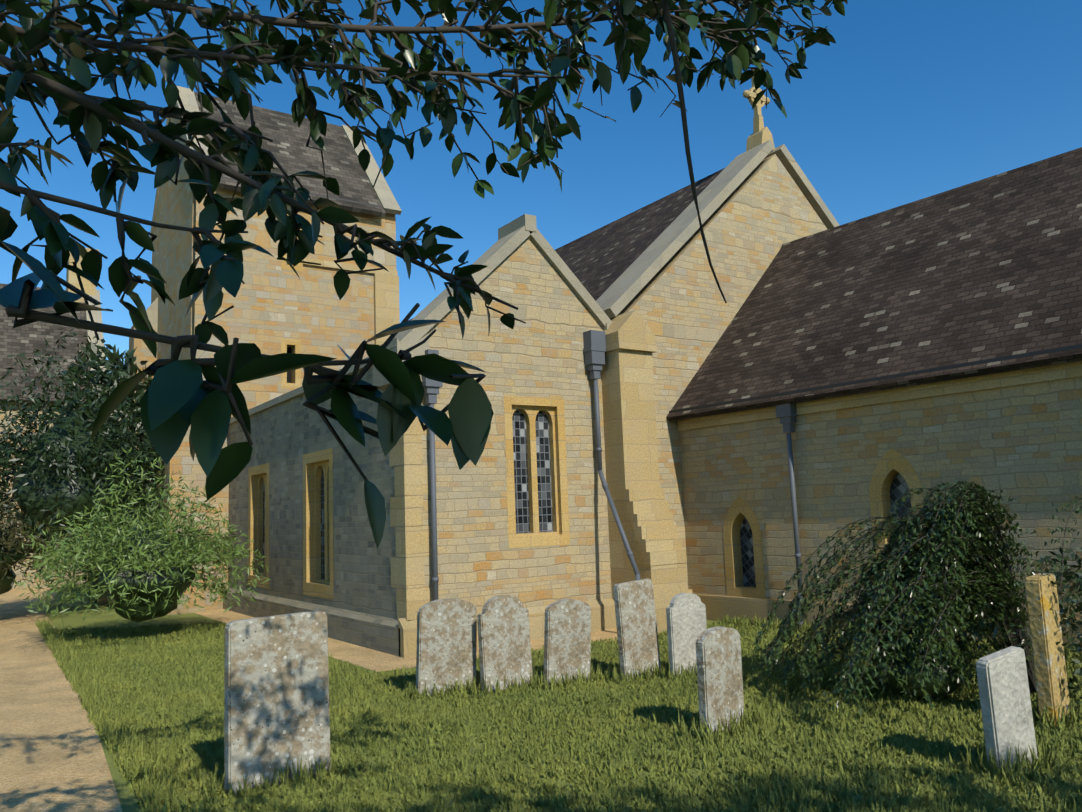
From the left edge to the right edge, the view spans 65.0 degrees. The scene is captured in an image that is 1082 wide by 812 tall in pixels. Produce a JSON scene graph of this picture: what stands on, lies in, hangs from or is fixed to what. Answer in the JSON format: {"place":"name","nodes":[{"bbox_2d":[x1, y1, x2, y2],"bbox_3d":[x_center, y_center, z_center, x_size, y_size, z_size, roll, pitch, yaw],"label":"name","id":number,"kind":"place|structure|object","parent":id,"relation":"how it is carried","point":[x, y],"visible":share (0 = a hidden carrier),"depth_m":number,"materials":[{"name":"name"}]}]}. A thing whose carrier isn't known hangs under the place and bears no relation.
{"place":"outdoors","nodes":[
{"label":"outdoors","id":0,"kind":"place"},
{"bbox_2d":[106,350,128,376],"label":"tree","id":1,"kind":"object","parent":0,"point":[109,359],"depth_m":54.91,"materials":[{"name":"green plant"}]},
{"bbox_2d":[194,187,395,609],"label":"tower wall","id":2,"kind":"structure","parent":0,"point":[272,302],"depth_m":19.72,"materials":[{"name":"beige stone"}]},
{"bbox_2d":[228,366,405,618],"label":"wall","id":3,"kind":"structure","parent":0,"point":[286,436],"depth_m":13.82,"materials":[{"name":"grey stone"}]},
{"bbox_2d":[0,587,658,811],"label":"gravel path","id":4,"kind":"structure","parent":0,"point":[52,757],"depth_m":7.89,"materials":[{"name":"beige gravel"}]},
{"bbox_2d":[0,0,833,480],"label":"tree branches","id":5,"kind":"object","parent":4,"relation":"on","point":[186,152],"visible":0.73,"depth_m":1.94,"materials":[{"name":"plant"}]},
{"bbox_2d":[0,0,847,548],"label":"tree leaves","id":6,"kind":"object","parent":5,"relation":"attached to","point":[176,400],"visible":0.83,"depth_m":1.84,"materials":[{"name":"green plant"}]},
{"bbox_2d":[0,154,923,596],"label":"rubble church walls","id":7,"kind":"structure","parent":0,"point":[750,226],"depth_m":14.89,"materials":[{"name":"beige stone"}]},
{"bbox_2d":[85,86,839,431],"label":"church copings","id":8,"kind":"object","parent":7,"relation":"on","point":[639,272],"visible":0.33,"depth_m":14.70,"materials":[{"name":"beige stone"}]},
{"bbox_2d":[407,147,1081,421],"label":"church roof tiles","id":9,"kind":"object","parent":7,"relation":"on","point":[987,268],"visible":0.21,"depth_m":12.38,"materials":[{"name":"brown tile"}]},
{"bbox_2d":[0,0,1081,363],"label":"sky","id":10,"kind":"structure","parent":0,"point":[911,100],"materials":[{"name":"blue"}]},
{"bbox_2d":[35,585,1081,811],"bbox_3d":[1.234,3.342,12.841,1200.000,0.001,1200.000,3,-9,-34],"label":"ground","id":11,"kind":"structure","parent":0,"point":[100,617],"depth_m":6.36,"materials":[{"name":"green plant"}]},
{"bbox_2d":[0,463,103,594],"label":"hedge shrub","id":12,"kind":"object","parent":11,"relation":"on","point":[13,529],"depth_m":16.73,"materials":[{"name":"green plant"}]},
{"bbox_2d":[0,328,165,556],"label":"bush","id":13,"kind":"object","parent":11,"relation":"on","point":[117,443],"depth_m":17.35,"materials":[{"name":"green plant"}]},
{"bbox_2d":[53,338,157,602],"bbox_3d":[-10.733,1.579,21.606,3.199,6.633,3.360,3,-9,-34],"label":"tree","id":14,"kind":"object","parent":11,"relation":"on","point":[128,361],"depth_m":21.13,"materials":[{"name":"green plant"}]},
{"bbox_2d":[13,448,270,626],"bbox_3d":[-6.407,2.059,13.746,3.679,2.784,3.423,3,-9,-34],"label":"buddleia shrub","id":15,"kind":"object","parent":11,"relation":"on","point":[191,546],"depth_m":13.26,"materials":[{"name":"green plant"}]},
{"bbox_2d":[113,105,299,614],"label":"tower walls","id":16,"kind":"structure","parent":11,"relation":"on","point":[173,257],"depth_m":20.10,"materials":[{"name":"beige stone"}]},
{"bbox_2d":[224,610,330,794],"bbox_3d":[-1.796,2.150,5.810,0.705,1.408,0.110,3,-11,-37],"label":"headstone","id":17,"kind":"object","parent":11,"relation":"on","point":[276,692],"visible":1,"depth_m":5.77,"materials":[{"name":"stone"}]},
{"bbox_2d":[223,463,409,656],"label":"plinth","id":18,"kind":"structure","parent":11,"relation":"on","point":[376,632],"depth_m":12.53,"materials":[{"name":"grey stone"}]},
{"bbox_2d":[416,599,476,697],"bbox_3d":[-0.941,2.551,8.478,0.623,1.226,0.090,4,-7,-30],"label":"headstone","id":19,"kind":"object","parent":11,"relation":"on","point":[446,639],"visible":0.83,"depth_m":8.44,"materials":[{"name":"stone"}]},
{"bbox_2d":[477,595,532,691],"bbox_3d":[-0.355,2.540,8.589,0.585,1.230,0.090,2,-10,-36],"label":"headstone","id":20,"kind":"object","parent":11,"relation":"on","point":[504,635],"visible":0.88,"depth_m":8.56,"materials":[{"name":"stone"}]},
{"bbox_2d":[543,599,590,685],"bbox_3d":[0.273,2.576,8.737,0.535,1.150,0.090,5,-7,-32],"label":"headstone","id":21,"kind":"object","parent":11,"relation":"on","point":[567,635],"visible":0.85,"depth_m":8.70,"materials":[{"name":"stone"}]},
{"bbox_2d":[66,77,1081,657],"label":"church ashlar dressings","id":22,"kind":"structure","parent":11,"relation":"on","point":[632,477],"depth_m":12.55,"materials":[{"name":"beige stone"}]},
{"bbox_2d":[0,92,385,404],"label":"stone slate roofs","id":23,"kind":"structure","parent":22,"relation":"on","point":[289,150],"depth_m":22.45,"materials":[{"name":"grey stone"}]},
{"bbox_2d":[248,214,925,598],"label":"window surrounds","id":24,"kind":"object","parent":22,"relation":"attached to","point":[890,464],"visible":0.67,"depth_m":12.78,"materials":[{"name":"yellow stone"}]},
{"bbox_2d":[287,255,292,382],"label":"belfry openings","id":25,"kind":"object","parent":24,"relation":"attached to","point":[289,372],"depth_m":19.84,"materials":[{"name":"black"}]},
{"bbox_2d":[263,410,552,578],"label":"window","id":26,"kind":"structure","parent":24,"relation":"on","point":[521,474],"depth_m":12.52,"materials":[{"name":"grey glass"}]},
{"bbox_2d":[740,472,918,586],"bbox_3d":[4.850,1.592,10.975,0.001,1.720,5.740,4,-9,-38],"label":"arched window","id":27,"kind":"structure","parent":24,"relation":"attached to","point":[899,486],"depth_m":12.96,"materials":[{"name":"black glass"}]},
{"bbox_2d":[422,330,797,432],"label":"downpipe hoppers","id":28,"kind":"object","parent":22,"relation":"attached to","point":[594,344],"visible":0.65,"depth_m":12.27,"materials":[{"name":"grey metal"}]},
{"bbox_2d":[429,379,803,627],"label":"downpipes","id":29,"kind":"object","parent":22,"relation":"attached to","point":[435,577],"visible":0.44,"depth_m":12.00,"materials":[{"name":"grey metal"}]},
{"bbox_2d":[221,176,1081,412],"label":"lead roof gutters","id":30,"kind":"structure","parent":22,"relation":"on","point":[1059,349],"depth_m":11.08,"materials":[{"name":"grey metal"}]},
{"bbox_2d":[613,579,660,680],"bbox_3d":[1.022,2.491,8.895,0.517,1.300,0.090,1,-10,-37],"label":"headstone","id":31,"kind":"object","parent":11,"relation":"on","point":[636,625],"visible":0.73,"depth_m":8.86,"materials":[{"name":"stone"}]},
{"bbox_2d":[666,593,706,676],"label":"headstone","id":32,"kind":"object","parent":11,"relation":"on","point":[686,620],"visible":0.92,"depth_m":8.88,"materials":[{"name":"grey stone"}]},
{"bbox_2d":[696,626,743,732],"bbox_3d":[1.410,2.291,6.639,0.458,1.096,0.090,1,-5,-39],"label":"headstone","id":33,"kind":"object","parent":11,"relation":"on","point":[719,671],"visible":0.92,"depth_m":6.58,"materials":[{"name":"stone"}]},
{"bbox_2d":[753,479,1081,714],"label":"cotoneaster","id":34,"kind":"object","parent":11,"relation":"on","point":[954,615],"depth_m":7.35,"materials":[{"name":"green plant"}]},
{"bbox_2d":[976,646,1037,769],"bbox_3d":[3.024,2.111,5.480,0.406,1.036,0.090,-5,-2,-29],"label":"headstone","id":35,"kind":"object","parent":11,"relation":"on","point":[1005,699],"visible":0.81,"depth_m":5.42,"materials":[{"name":"grey stone"}]},
{"bbox_2d":[1024,573,1069,726],"bbox_3d":[3.932,2.023,6.561,0.304,1.414,0.120,4,-9,-38],"label":"headstone","id":36,"kind":"object","parent":11,"relation":"on","point":[1048,655],"visible":0.67,"depth_m":6.51,"materials":[{"name":"beige stone"}]},
{"bbox_2d":[1038,547,1081,709],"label":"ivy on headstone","id":37,"kind":"object","parent":11,"relation":"on","point":[1066,574],"visible":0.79,"depth_m":6.63,"materials":[{"name":"green plant"}]},
{"bbox_2d":[404,237,1081,620],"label":"church facades","id":38,"kind":"object","parent":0,"point":[1020,445],"visible":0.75,"depth_m":11.93,"materials":[{"name":"beige stone"}]}
]}

